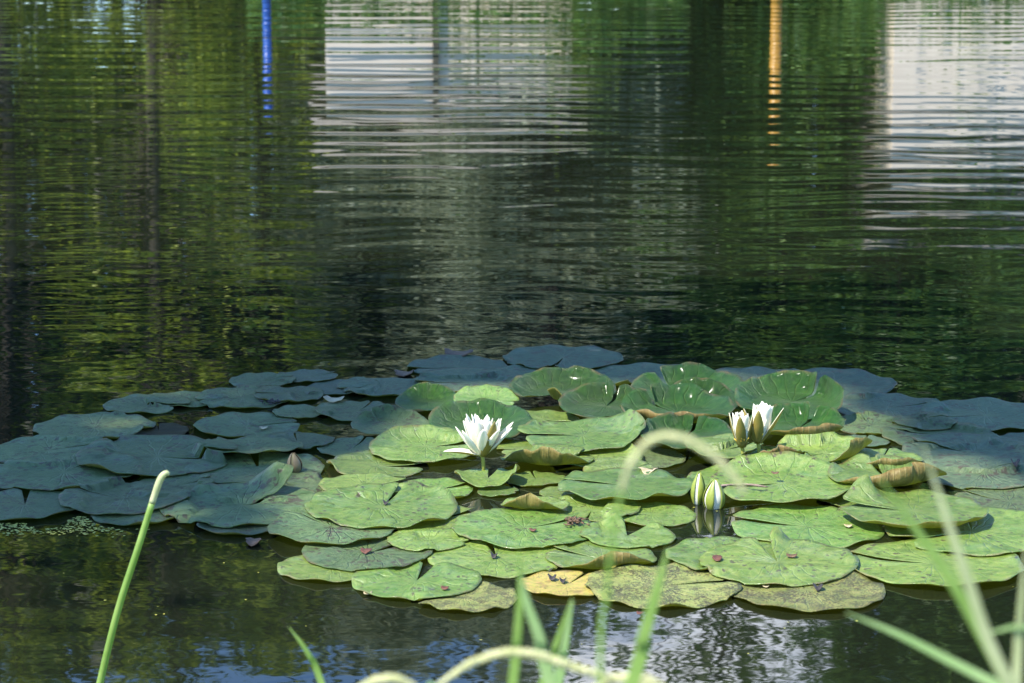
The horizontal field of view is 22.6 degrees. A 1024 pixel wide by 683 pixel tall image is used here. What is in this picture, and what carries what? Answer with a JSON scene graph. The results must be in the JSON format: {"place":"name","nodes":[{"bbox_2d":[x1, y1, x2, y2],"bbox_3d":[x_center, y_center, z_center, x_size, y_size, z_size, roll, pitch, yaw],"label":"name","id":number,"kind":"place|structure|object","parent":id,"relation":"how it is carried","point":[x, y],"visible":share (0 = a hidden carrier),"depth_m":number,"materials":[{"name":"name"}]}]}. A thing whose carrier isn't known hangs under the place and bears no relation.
{"place":"outdoors","nodes":[
{"label":"outdoors","id":0,"kind":"place"},
{"bbox_2d":[363,673,413,682],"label":"foxtail grass","id":1,"kind":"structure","parent":0,"point":[391,678],"depth_m":1.66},
{"bbox_2d":[0,0,1023,682],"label":"water","id":2,"kind":"structure","parent":0,"point":[202,194],"depth_m":8.56,"materials":[{"name":"liquid"}]},
{"bbox_2d":[0,488,74,519],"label":"lily pad","id":3,"kind":"object","parent":2,"relation":"on","point":[39,504],"visible":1,"depth_m":5.29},
{"bbox_2d":[0,433,101,462],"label":"lily pad","id":4,"kind":"object","parent":2,"relation":"on","point":[23,447],"visible":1,"depth_m":5.80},
{"bbox_2d":[0,451,132,490],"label":"lily pad","id":5,"kind":"object","parent":2,"relation":"on","point":[55,471],"visible":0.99,"depth_m":5.55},
{"bbox_2d":[32,411,155,438],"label":"lily pad","id":6,"kind":"object","parent":2,"relation":"on","point":[114,425],"visible":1,"depth_m":5.99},
{"bbox_2d":[58,476,190,514],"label":"lily pad","id":7,"kind":"object","parent":2,"relation":"on","point":[115,495],"visible":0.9,"depth_m":5.35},
{"bbox_2d":[96,470,169,682],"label":"bent reed","id":8,"kind":"object","parent":2,"relation":"in","point":[161,477],"visible":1,"depth_m":4.05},
{"bbox_2d":[90,509,189,525],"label":"lily pad","id":9,"kind":"object","parent":2,"relation":"on","point":[157,516],"visible":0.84,"depth_m":5.19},
{"bbox_2d":[103,393,190,413],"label":"lily pad","id":10,"kind":"object","parent":2,"relation":"on","point":[135,403],"visible":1,"depth_m":6.21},
{"bbox_2d":[76,434,237,476],"bbox_3d":[-0.790,0.245,5.690,0.356,0.031,0.390,0,12,0],"label":"lily pad","id":11,"kind":"object","parent":2,"relation":"on","point":[149,455],"visible":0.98,"depth_m":5.68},
{"bbox_2d":[134,423,188,434],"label":"lily pad","id":12,"kind":"object","parent":2,"relation":"on","point":[171,429],"visible":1,"depth_m":5.94,"materials":[{"name":"green plant"}]},
{"bbox_2d":[140,473,214,488],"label":"lily pad","id":13,"kind":"object","parent":2,"relation":"on","point":[191,480],"visible":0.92,"depth_m":5.49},
{"bbox_2d":[196,522,267,534],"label":"lily pad","id":14,"kind":"object","parent":2,"relation":"on","point":[250,529],"visible":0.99,"depth_m":5.12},
{"bbox_2d":[159,462,316,527],"bbox_3d":[-0.559,0.312,5.273,0.336,0.067,0.326,0,12,0],"label":"lily pad","id":15,"kind":"object","parent":2,"relation":"on","point":[228,505],"visible":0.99,"depth_m":5.30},
{"bbox_2d":[195,385,287,407],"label":"lily pad","id":16,"kind":"object","parent":2,"relation":"on","point":[241,396],"visible":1,"depth_m":6.26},
{"bbox_2d":[193,412,299,437],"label":"lily pad","id":17,"kind":"object","parent":2,"relation":"on","point":[232,424],"visible":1,"depth_m":5.99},
{"bbox_2d":[205,436,303,453],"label":"lily pad","id":18,"kind":"object","parent":2,"relation":"on","point":[251,444],"visible":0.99,"depth_m":5.75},
{"bbox_2d":[193,451,324,483],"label":"lily pad","id":19,"kind":"object","parent":2,"relation":"on","point":[309,461],"visible":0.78,"depth_m":5.66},
{"bbox_2d":[229,372,295,386],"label":"lily pad","id":20,"kind":"object","parent":2,"relation":"on","point":[272,378],"visible":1,"depth_m":6.47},
{"bbox_2d":[207,465,322,499],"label":"lily pad","id":21,"kind":"object","parent":2,"relation":"on","point":[305,478],"visible":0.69,"depth_m":5.50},
{"bbox_2d":[254,385,323,401],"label":"lily pad","id":22,"kind":"object","parent":2,"relation":"on","point":[295,394],"visible":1,"depth_m":6.30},
{"bbox_2d":[272,404,320,418],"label":"lily pad","id":23,"kind":"object","parent":2,"relation":"on","point":[298,411],"visible":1,"depth_m":6.13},
{"bbox_2d":[263,430,334,448],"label":"lily pad","id":24,"kind":"object","parent":2,"relation":"on","point":[309,440],"visible":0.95,"depth_m":5.87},
{"bbox_2d":[286,369,337,381],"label":"lily pad","id":25,"kind":"object","parent":2,"relation":"on","point":[313,375],"visible":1,"depth_m":6.53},
{"bbox_2d":[277,555,357,581],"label":"lily pad","id":26,"kind":"object","parent":2,"relation":"on","point":[300,567],"visible":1,"depth_m":4.83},
{"bbox_2d":[267,510,394,544],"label":"lily pad","id":27,"kind":"object","parent":2,"relation":"on","point":[296,526],"visible":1,"depth_m":5.08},
{"bbox_2d":[308,379,353,394],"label":"lily pad","id":28,"kind":"object","parent":2,"relation":"on","point":[329,387],"visible":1,"depth_m":6.39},
{"bbox_2d":[317,435,374,455],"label":"lily pad","id":29,"kind":"object","parent":2,"relation":"on","point":[338,446],"visible":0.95,"depth_m":5.79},
{"bbox_2d":[314,400,399,420],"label":"lily pad","id":30,"kind":"object","parent":2,"relation":"on","point":[349,410],"visible":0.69,"depth_m":6.15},
{"bbox_2d":[318,472,405,492],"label":"lily pad","id":31,"kind":"object","parent":2,"relation":"on","point":[345,480],"visible":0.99,"depth_m":5.47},
{"bbox_2d":[302,535,433,571],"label":"lily pad","id":32,"kind":"object","parent":2,"relation":"on","point":[350,557],"visible":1,"depth_m":4.92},
{"bbox_2d":[326,449,427,476],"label":"lily pad","id":33,"kind":"object","parent":2,"relation":"on","point":[366,461],"visible":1,"depth_m":5.62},
{"bbox_2d":[337,377,423,396],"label":"lily pad","id":34,"kind":"object","parent":2,"relation":"on","point":[389,386],"visible":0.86,"depth_m":6.39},
{"bbox_2d":[351,404,428,433],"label":"lily pad","id":35,"kind":"object","parent":2,"relation":"on","point":[388,416],"visible":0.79,"depth_m":5.98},
{"bbox_2d":[351,561,481,600],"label":"lily pad","id":36,"kind":"object","parent":2,"relation":"on","point":[397,582],"visible":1,"depth_m":4.76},
{"bbox_2d":[369,425,470,462],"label":"lily pad","id":37,"kind":"object","parent":2,"relation":"on","point":[418,443],"visible":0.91,"depth_m":5.76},
{"bbox_2d":[395,382,455,410],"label":"lily pad","id":38,"kind":"object","parent":2,"relation":"on","point":[425,396],"visible":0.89,"depth_m":6.21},
{"bbox_2d":[387,528,469,550],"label":"lily pad","id":39,"kind":"object","parent":2,"relation":"on","point":[420,539],"visible":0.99,"depth_m":5.02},
{"bbox_2d":[391,477,472,497],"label":"lily pad","id":40,"kind":"object","parent":2,"relation":"on","point":[460,491],"visible":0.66,"depth_m":5.46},
{"bbox_2d":[395,505,473,530],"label":"lily pad","id":41,"kind":"object","parent":2,"relation":"on","point":[449,522],"visible":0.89,"depth_m":5.16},
{"bbox_2d":[304,480,457,528],"bbox_3d":[-0.269,0.332,5.250,0.315,0.024,0.354,0,12,0],"label":"lily pad","id":42,"kind":"object","parent":41,"relation":"on","point":[362,505],"visible":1,"depth_m":5.26,"materials":[{"name":"plant"}]},
{"bbox_2d":[407,354,507,373],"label":"lily pad","id":43,"kind":"object","parent":2,"relation":"on","point":[443,361],"visible":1,"depth_m":6.66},
{"bbox_2d":[414,368,519,391],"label":"lily pad","id":44,"kind":"object","parent":2,"relation":"on","point":[456,379],"visible":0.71,"depth_m":6.48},
{"bbox_2d":[418,581,516,612],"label":"lily pad","id":45,"kind":"object","parent":2,"relation":"on","point":[483,596],"visible":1,"depth_m":4.65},
{"bbox_2d":[444,414,512,469],"bbox_3d":[-0.072,0.239,5.533,0.137,0.168,0.098,4,12,21],"label":"water lily","id":46,"kind":"object","parent":2,"relation":"in","point":[481,438],"visible":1,"depth_m":5.51,"materials":[{"name":"white plant"}]},
{"bbox_2d":[428,398,532,437],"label":"lily pad","id":47,"kind":"object","parent":2,"relation":"on","point":[451,414],"visible":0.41,"depth_m":5.98,"materials":[{"name":"green plant"}]},
{"bbox_2d":[454,384,518,404],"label":"lily pad","id":48,"kind":"object","parent":2,"relation":"on","point":[505,396],"visible":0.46,"depth_m":6.19,"materials":[{"name":"green plant"}]},
{"bbox_2d":[454,464,519,487],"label":"lily pad","id":49,"kind":"object","parent":2,"relation":"on","point":[481,479],"visible":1,"depth_m":5.48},
{"bbox_2d":[427,539,563,578],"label":"lily pad","id":50,"kind":"object","parent":2,"relation":"on","point":[475,555],"visible":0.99,"depth_m":4.91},
{"bbox_2d":[477,485,518,496],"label":"lily pad","id":51,"kind":"object","parent":2,"relation":"on","point":[493,491],"visible":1,"depth_m":5.41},
{"bbox_2d":[0,507,1013,653],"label":"duckweed","id":52,"kind":"object","parent":2,"relation":"on","point":[26,527],"visible":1,"depth_m":5.13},
{"bbox_2d":[496,440,532,454],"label":"lily pad","id":53,"kind":"object","parent":2,"relation":"on","point":[515,445],"visible":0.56,"depth_m":5.79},
{"bbox_2d":[451,508,590,548],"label":"lily pad","id":54,"kind":"object","parent":2,"relation":"on","point":[505,528],"visible":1,"depth_m":5.10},
{"bbox_2d":[500,493,569,509],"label":"lily pad","id":55,"kind":"object","parent":2,"relation":"on","point":[529,501],"visible":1,"depth_m":5.22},
{"bbox_2d":[507,471,564,486],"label":"lily pad","id":56,"kind":"object","parent":2,"relation":"on","point":[525,478],"visible":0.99,"depth_m":5.50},
{"bbox_2d":[501,444,593,464],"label":"lily pad","id":57,"kind":"object","parent":2,"relation":"on","point":[552,454],"visible":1,"depth_m":5.56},
{"bbox_2d":[526,410,579,421],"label":"lily pad","id":58,"kind":"object","parent":2,"relation":"on","point":[546,415],"visible":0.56,"depth_m":6.08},
{"bbox_2d":[523,570,593,595],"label":"lily pad","id":59,"kind":"object","parent":2,"relation":"on","point":[540,582],"visible":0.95,"depth_m":4.75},
{"bbox_2d":[509,365,616,399],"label":"lily pad","id":60,"kind":"object","parent":2,"relation":"on","point":[556,383],"visible":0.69,"depth_m":6.30,"materials":[{"name":"green plant"}]},
{"bbox_2d":[503,344,622,368],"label":"lily pad","id":61,"kind":"object","parent":2,"relation":"on","point":[587,356],"visible":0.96,"depth_m":6.75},
{"bbox_2d":[517,409,645,451],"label":"lily pad","id":62,"kind":"object","parent":2,"relation":"on","point":[623,429],"visible":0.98,"depth_m":5.83,"materials":[{"name":"green plant"}]},
{"bbox_2d":[552,494,640,521],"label":"lily pad","id":63,"kind":"object","parent":2,"relation":"on","point":[601,509],"visible":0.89,"depth_m":5.26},
{"bbox_2d":[545,540,656,568],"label":"lily pad","id":64,"kind":"object","parent":2,"relation":"on","point":[595,556],"visible":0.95,"depth_m":4.91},
{"bbox_2d":[566,442,642,466],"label":"lily pad","id":65,"kind":"object","parent":2,"relation":"on","point":[628,450],"visible":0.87,"depth_m":5.69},
{"bbox_2d":[558,381,653,417],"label":"lily pad","id":66,"kind":"object","parent":2,"relation":"on","point":[590,400],"visible":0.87,"depth_m":6.12,"materials":[{"name":"green plant"}]},
{"bbox_2d":[583,456,653,471],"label":"lily pad","id":67,"kind":"object","parent":2,"relation":"on","point":[606,463],"visible":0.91,"depth_m":5.58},
{"bbox_2d":[558,467,693,499],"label":"lily pad","id":68,"kind":"object","parent":2,"relation":"on","point":[641,485],"visible":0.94,"depth_m":5.40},
{"bbox_2d":[579,513,675,548],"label":"lily pad","id":69,"kind":"object","parent":2,"relation":"on","point":[651,535],"visible":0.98,"depth_m":5.07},
{"bbox_2d":[595,362,678,385],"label":"lily pad","id":70,"kind":"object","parent":2,"relation":"on","point":[618,375],"visible":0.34,"depth_m":6.57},
{"bbox_2d":[622,501,695,525],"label":"lily pad","id":71,"kind":"object","parent":2,"relation":"on","point":[665,514],"visible":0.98,"depth_m":5.22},
{"bbox_2d":[635,445,685,467],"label":"lily pad","id":72,"kind":"object","parent":2,"relation":"on","point":[658,457],"visible":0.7,"depth_m":5.69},
{"bbox_2d":[585,562,741,608],"bbox_3d":[0.279,0.449,4.735,0.290,0.014,0.279,0,12,0],"label":"lily pad","id":73,"kind":"object","parent":2,"relation":"on","point":[631,584],"visible":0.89,"depth_m":4.73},
{"bbox_2d":[619,382,735,422],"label":"lily pad","id":74,"kind":"object","parent":2,"relation":"on","point":[695,400],"visible":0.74,"depth_m":6.05,"materials":[{"name":"green plant"}]},
{"bbox_2d":[640,412,731,448],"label":"lily pad","id":75,"kind":"object","parent":2,"relation":"on","point":[671,422],"visible":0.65,"depth_m":5.83,"materials":[{"name":"green plant"}]},
{"bbox_2d":[630,362,743,399],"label":"lily pad","id":76,"kind":"object","parent":2,"relation":"on","point":[672,374],"visible":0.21,"depth_m":6.35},
{"bbox_2d":[654,377,737,408],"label":"lily pad","id":77,"kind":"object","parent":2,"relation":"on","point":[710,385],"visible":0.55,"depth_m":6.19,"materials":[{"name":"green plant"}]},
{"bbox_2d":[691,472,704,504],"bbox_3d":[0.386,0.330,5.319,0.030,0.117,0.030,4,12,20],"label":"lily bud","id":78,"kind":"object","parent":2,"relation":"in","point":[697,488],"visible":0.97,"depth_m":5.30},
{"bbox_2d":[703,479,724,509],"bbox_3d":[0.417,0.338,5.291,0.043,0.112,0.043,-4,12,-17],"label":"lily bud","id":79,"kind":"object","parent":2,"relation":"in","point":[713,496],"visible":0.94,"depth_m":5.27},
{"bbox_2d":[665,536,776,569],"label":"lily pad","id":80,"kind":"object","parent":2,"relation":"on","point":[688,552],"visible":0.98,"depth_m":4.98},
{"bbox_2d":[699,526,858,586],"bbox_3d":[0.509,0.407,4.869,0.304,0.034,0.305,0,12,0],"label":"lily pad","id":81,"kind":"object","parent":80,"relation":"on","point":[748,560],"visible":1,"depth_m":4.87,"materials":[{"name":"plant"}]},
{"bbox_2d":[684,433,762,458],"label":"lily pad","id":82,"kind":"object","parent":2,"relation":"on","point":[722,445],"visible":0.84,"depth_m":5.68,"materials":[{"name":"green plant"}]},
{"bbox_2d":[687,464,768,488],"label":"lily pad","id":83,"kind":"object","parent":2,"relation":"on","point":[707,473],"visible":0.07,"depth_m":5.55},
{"bbox_2d":[729,411,752,454],"bbox_3d":[0.500,0.231,5.595,0.043,0.158,0.043,-7,14,-32],"label":"water lily","id":84,"kind":"object","parent":2,"relation":"in","point":[741,425],"visible":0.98,"depth_m":5.58,"materials":[{"name":"white plant"}]},
{"bbox_2d":[716,366,785,380],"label":"lily pad","id":85,"kind":"object","parent":2,"relation":"on","point":[746,373],"visible":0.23,"depth_m":6.57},
{"bbox_2d":[743,401,783,452],"bbox_3d":[0.544,0.222,5.603,0.072,0.174,0.071,-9,14,-37],"label":"water lily","id":86,"kind":"object","parent":2,"relation":"in","point":[762,427],"visible":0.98,"depth_m":5.58,"materials":[{"name":"white plant"}]},
{"bbox_2d":[710,451,851,502],"bbox_3d":[0.570,0.319,5.400,0.311,0.106,0.317,0,12,0],"label":"lily pad","id":87,"kind":"object","parent":2,"relation":"on","point":[798,476],"visible":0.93,"depth_m":5.43,"materials":[{"name":"green plant"}]},
{"bbox_2d":[734,370,844,419],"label":"lily pad","id":88,"kind":"object","parent":2,"relation":"on","point":[787,386],"visible":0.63,"depth_m":6.13,"materials":[{"name":"green plant"}]},
{"bbox_2d":[749,401,845,435],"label":"lily pad","id":89,"kind":"object","parent":2,"relation":"on","point":[793,418],"visible":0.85,"depth_m":5.85,"materials":[{"name":"green plant"}]},
{"bbox_2d":[730,571,885,611],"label":"lily pad","id":90,"kind":"object","parent":2,"relation":"on","point":[853,590],"visible":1,"depth_m":4.69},
{"bbox_2d":[731,503,884,547],"bbox_3d":[0.592,0.365,5.139,0.307,0.016,0.311,0,12,0],"label":"lily pad","id":91,"kind":"object","parent":2,"relation":"on","point":[823,524],"visible":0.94,"depth_m":5.14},
{"bbox_2d":[776,431,871,461],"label":"lily pad","id":92,"kind":"object","parent":2,"relation":"on","point":[830,446],"visible":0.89,"depth_m":5.69,"materials":[{"name":"green plant"}]},
{"bbox_2d":[776,367,897,397],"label":"lily pad","id":93,"kind":"object","parent":2,"relation":"on","point":[854,380],"visible":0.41,"depth_m":6.46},
{"bbox_2d":[818,487,897,509],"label":"lily pad","id":94,"kind":"object","parent":2,"relation":"on","point":[839,501],"visible":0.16,"depth_m":5.31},
{"bbox_2d":[840,411,904,434],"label":"lily pad","id":95,"kind":"object","parent":2,"relation":"on","point":[873,423],"visible":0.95,"depth_m":6.01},
{"bbox_2d":[838,448,923,467],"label":"lily pad","id":96,"kind":"object","parent":2,"relation":"on","point":[908,456],"visible":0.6,"depth_m":5.63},
{"bbox_2d":[838,391,934,417],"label":"lily pad","id":97,"kind":"object","parent":2,"relation":"on","point":[892,404],"visible":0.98,"depth_m":6.20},
{"bbox_2d":[828,453,946,487],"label":"lily pad","id":98,"kind":"object","parent":2,"relation":"on","point":[853,469],"visible":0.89,"depth_m":5.40,"materials":[{"name":"green plant"}]},
{"bbox_2d":[892,412,957,429],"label":"lily pad","id":99,"kind":"object","parent":2,"relation":"on","point":[927,421],"visible":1,"depth_m":5.98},
{"bbox_2d":[851,539,1022,586],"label":"lily pad","id":100,"kind":"object","parent":2,"relation":"on","point":[982,569],"visible":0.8,"depth_m":4.87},
{"bbox_2d":[880,416,994,448],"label":"lily pad","id":101,"kind":"object","parent":2,"relation":"on","point":[893,433],"visible":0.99,"depth_m":5.92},
{"bbox_2d":[884,506,1023,556],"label":"lily pad","id":102,"kind":"object","parent":2,"relation":"on","point":[996,531],"visible":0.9,"depth_m":5.08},
{"bbox_2d":[838,474,988,527],"bbox_3d":[0.813,0.322,5.195,0.302,0.054,0.315,0,12,0],"label":"lily pad","id":103,"kind":"object","parent":102,"relation":"on","point":[922,507],"visible":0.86,"depth_m":5.22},
{"bbox_2d":[902,432,1023,458],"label":"lily pad","id":104,"kind":"object","parent":2,"relation":"on","point":[989,444],"visible":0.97,"depth_m":5.78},
{"bbox_2d":[920,397,1023,430],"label":"lily pad","id":105,"kind":"object","parent":2,"relation":"on","point":[993,414],"visible":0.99,"depth_m":6.12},
{"bbox_2d":[922,454,1023,489],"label":"lily pad","id":106,"kind":"object","parent":2,"relation":"on","point":[981,471],"visible":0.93,"depth_m":5.55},
{"bbox_2d":[954,486,1023,509],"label":"lily pad","id":107,"kind":"object","parent":2,"relation":"on","point":[1011,498],"visible":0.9,"depth_m":5.36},
{"bbox_2d":[597,432,746,682],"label":"foxtail grass","id":108,"kind":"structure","parent":0,"point":[644,445],"depth_m":1.30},
{"bbox_3d":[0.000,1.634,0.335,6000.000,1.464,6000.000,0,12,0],"label":"ground","id":109,"kind":"structure","parent":0,"visible":0},
{"bbox_2d":[289,627,324,682],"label":"reed blade","id":110,"kind":"object","parent":109,"relation":"on","point":[316,668],"visible":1,"depth_m":2.60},
{"bbox_2d":[508,553,522,682],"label":"reed blade","id":111,"kind":"object","parent":109,"relation":"on","point":[515,661],"visible":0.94,"depth_m":1.73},
{"bbox_2d":[519,567,555,682],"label":"reed blade","id":112,"kind":"object","parent":109,"relation":"on","point":[547,673],"visible":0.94,"depth_m":1.73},
{"bbox_2d":[429,647,647,682],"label":"foxtail grass","id":113,"kind":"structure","parent":109,"relation":"on","point":[547,658],"depth_m":1.65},
{"bbox_2d":[539,598,571,682],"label":"reed blade","id":114,"kind":"object","parent":109,"relation":"on","point":[555,647],"visible":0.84,"depth_m":1.88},
{"bbox_2d":[554,600,572,682],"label":"reed blade","id":115,"kind":"object","parent":109,"relation":"on","point":[559,674],"visible":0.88,"depth_m":1.96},
{"bbox_2d":[625,548,667,682],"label":"reed blade","id":116,"kind":"object","parent":109,"relation":"on","point":[638,662],"visible":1,"depth_m":1.58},
{"bbox_2d":[846,613,999,682],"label":"reed blade","id":117,"kind":"object","parent":109,"relation":"on","point":[969,671],"visible":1,"depth_m":1.58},
{"bbox_2d":[880,478,1015,682],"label":"reed blade","id":118,"kind":"object","parent":109,"relation":"on","point":[954,586],"visible":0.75,"depth_m":1.42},
{"bbox_2d":[924,448,1014,682],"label":"reed blade","id":119,"kind":"object","parent":109,"relation":"on","point":[996,657],"visible":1,"depth_m":1.35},
{"bbox_2d":[1012,559,1023,682],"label":"reed blade","id":120,"kind":"object","parent":109,"relation":"on","point":[1017,656],"visible":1,"depth_m":1.51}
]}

